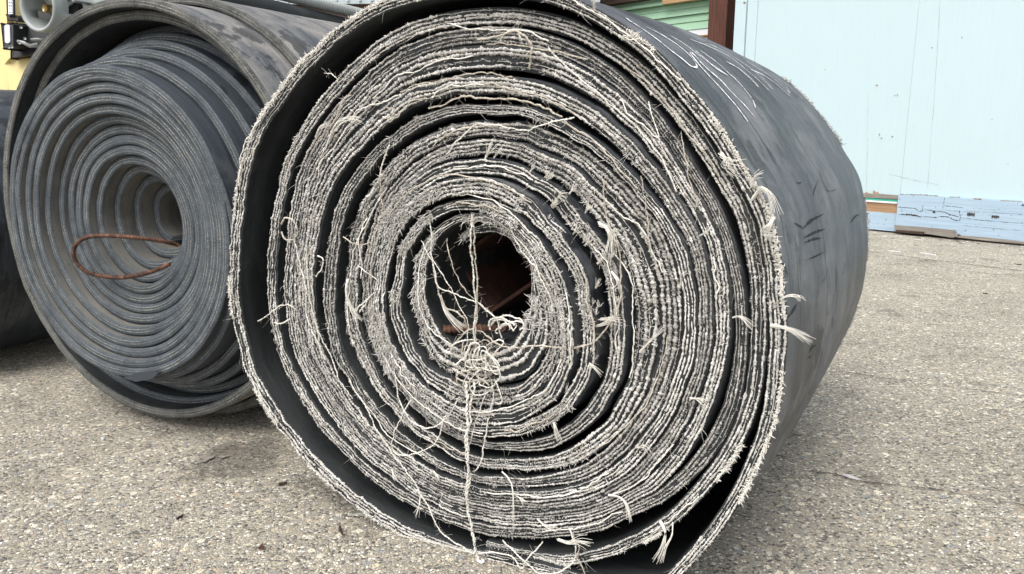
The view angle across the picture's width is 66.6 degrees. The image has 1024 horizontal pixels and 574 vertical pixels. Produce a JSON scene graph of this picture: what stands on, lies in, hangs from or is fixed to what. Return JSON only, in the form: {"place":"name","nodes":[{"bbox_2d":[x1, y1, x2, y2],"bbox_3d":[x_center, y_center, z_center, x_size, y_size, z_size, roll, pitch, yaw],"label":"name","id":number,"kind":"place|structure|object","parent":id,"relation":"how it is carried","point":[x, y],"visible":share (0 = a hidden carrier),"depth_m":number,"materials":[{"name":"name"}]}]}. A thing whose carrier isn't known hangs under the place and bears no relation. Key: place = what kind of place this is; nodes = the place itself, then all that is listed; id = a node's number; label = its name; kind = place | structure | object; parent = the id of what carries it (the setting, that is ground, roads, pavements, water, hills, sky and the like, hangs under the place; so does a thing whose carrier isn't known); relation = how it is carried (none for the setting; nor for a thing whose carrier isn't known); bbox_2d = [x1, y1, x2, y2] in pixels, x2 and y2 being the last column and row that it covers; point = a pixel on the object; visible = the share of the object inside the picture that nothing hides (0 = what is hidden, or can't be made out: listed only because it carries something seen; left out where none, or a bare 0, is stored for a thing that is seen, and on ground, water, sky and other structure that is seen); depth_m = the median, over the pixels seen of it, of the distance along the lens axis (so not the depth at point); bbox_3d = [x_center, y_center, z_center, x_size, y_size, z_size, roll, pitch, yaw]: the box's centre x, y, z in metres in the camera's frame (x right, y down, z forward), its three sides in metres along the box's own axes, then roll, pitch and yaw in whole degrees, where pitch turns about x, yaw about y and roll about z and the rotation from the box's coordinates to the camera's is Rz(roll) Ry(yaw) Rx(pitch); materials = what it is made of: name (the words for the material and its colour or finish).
{"place":"outdoors","nodes":[
{"label":"outdoors","id":0,"kind":"place"},
{"bbox_2d":[275,0,599,17],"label":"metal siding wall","id":1,"kind":"structure","parent":0,"point":[361,3],"depth_m":8.11,"materials":[{"name":"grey metal"}]},
{"bbox_2d":[0,230,1023,573],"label":"ground","id":2,"kind":"structure","parent":0,"point":[78,494],"depth_m":1.66,"materials":[{"name":"grey asphalt"}]},
{"bbox_2d":[0,90,50,349],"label":"conveyor belt roll","id":3,"kind":"object","parent":2,"relation":"on","point":[20,322],"visible":0.08,"depth_m":2.30,"materials":[{"name":"rubber"}]},
{"bbox_2d":[0,0,103,89],"bbox_3d":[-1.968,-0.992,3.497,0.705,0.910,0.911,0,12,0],"label":"forklift","id":4,"kind":"object","parent":2,"relation":"on","point":[27,27],"visible":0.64,"depth_m":3.17,"materials":[{"name":"beige paint"}]},
{"bbox_2d":[3,0,340,417],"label":"conveyor belt roll","id":5,"kind":"object","parent":2,"relation":"on","point":[133,117],"visible":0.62,"depth_m":1.77,"materials":[{"name":"rubber"}]},
{"bbox_2d":[71,233,178,279],"bbox_3d":[-0.885,-0.066,1.771,0.266,0.110,0.121,0,12,0],"label":"rebar","id":6,"kind":"object","parent":5,"relation":"on","point":[115,277],"visible":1,"depth_m":1.78,"materials":[{"name":"brown metal"}]},
{"bbox_2d":[221,0,349,22],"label":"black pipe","id":7,"kind":"object","parent":5,"relation":"on","point":[278,6],"visible":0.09,"depth_m":2.43,"materials":[{"name":"rubber"}]},
{"bbox_2d":[280,0,362,16],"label":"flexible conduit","id":8,"kind":"object","parent":7,"relation":"on","point":[336,8],"visible":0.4,"depth_m":2.60,"materials":[{"name":"white plastic"}]},
{"bbox_2d":[202,455,213,461],"bbox_3d":[-0.674,0.380,1.728,0.025,0.003,0.037,0,12,0],"label":"leaf","id":9,"kind":"object","parent":2,"relation":"on","point":[207,458],"visible":1,"depth_m":1.73,"materials":[{"name":"beige plant"}]},
{"bbox_2d":[338,524,342,535],"bbox_3d":[-0.311,0.442,1.415,0.006,0.007,0.038,-4,12,-20],"label":"twig","id":10,"kind":"object","parent":2,"relation":"on","point":[340,529],"visible":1,"depth_m":1.41,"materials":[{"name":"brown wood"}]},
{"bbox_2d":[348,511,366,516],"bbox_3d":[-0.282,0.428,1.480,0.057,0.006,0.022,-5,13,-23],"label":"cotton wisp","id":11,"kind":"object","parent":2,"relation":"on","point":[360,514],"visible":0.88,"depth_m":1.47,"materials":[{"name":"white fabric"}]},
{"bbox_2d":[226,0,870,573],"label":"conveyor belt roll","id":12,"kind":"object","parent":2,"relation":"on","point":[644,240],"visible":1,"depth_m":1.24,"materials":[{"name":"black rubber"}]},
{"bbox_2d":[442,324,506,333],"bbox_3d":[-0.061,0.070,1.306,0.111,0.022,0.018,-4,12,-17],"label":"rebar","id":13,"kind":"object","parent":12,"relation":"on","point":[449,328],"visible":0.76,"depth_m":1.30,"materials":[{"name":"brown metal"}]},
{"bbox_2d":[612,0,708,38],"bbox_3d":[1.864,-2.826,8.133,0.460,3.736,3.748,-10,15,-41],"label":"green building","id":14,"kind":"structure","parent":2,"relation":"on","point":[692,16],"depth_m":8.03,"materials":[{"name":"green paint"}]},
{"bbox_2d":[600,0,647,5],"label":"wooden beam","id":15,"kind":"structure","parent":14,"relation":"on","point":[612,2],"depth_m":8.46,"materials":[{"name":"brown wood"}]},
{"bbox_2d":[662,0,697,4],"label":"plywood sheet","id":16,"kind":"object","parent":14,"relation":"on","point":[666,2],"visible":1,"depth_m":7.95,"materials":[{"name":"beige wood"}]},
{"bbox_2d":[707,0,735,50],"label":"wooden post","id":17,"kind":"object","parent":2,"relation":"on","point":[721,18],"visible":0.16,"depth_m":7.10,"materials":[{"name":"brown wood"}]},
{"bbox_2d":[842,473,858,479],"bbox_3d":[0.710,0.398,1.638,0.034,0.004,0.006,9,15,38],"label":"wood chip","id":18,"kind":"object","parent":2,"relation":"on","point":[850,476],"visible":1,"depth_m":1.64,"materials":[{"name":"white"}]},
{"bbox_2d":[804,470,1023,504],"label":"ground crack","id":19,"kind":"object","parent":2,"relation":"on","point":[909,485],"visible":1,"depth_m":1.60,"materials":[{"name":"grey asphalt"}]},
{"bbox_2d":[894,225,957,237],"bbox_3d":[2.795,-0.378,5.277,0.043,0.052,0.404,-10,15,-41],"label":"wood plank","id":20,"kind":"object","parent":2,"relation":"on","point":[927,230],"visible":1,"depth_m":5.26,"materials":[{"name":"beige wood"}]},
{"bbox_2d":[839,371,1022,395],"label":"ground crack","id":21,"kind":"object","parent":2,"relation":"on","point":[923,383],"visible":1,"depth_m":2.24,"materials":[{"name":"grey asphalt"}]},
{"bbox_2d":[875,252,1022,270],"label":"ground crack","id":22,"kind":"object","parent":2,"relation":"on","point":[947,261],"visible":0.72,"depth_m":4.28,"materials":[{"name":"grey asphalt"}]},
{"bbox_2d":[957,235,1023,243],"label":"wood plank","id":23,"kind":"object","parent":2,"relation":"on","point":[992,239],"visible":1,"depth_m":4.99,"materials":[{"name":"beige wood"}]},
{"bbox_2d":[733,0,1023,240],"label":"blue building","id":24,"kind":"structure","parent":0,"point":[919,104],"depth_m":5.26,"materials":[{"name":"paint"}]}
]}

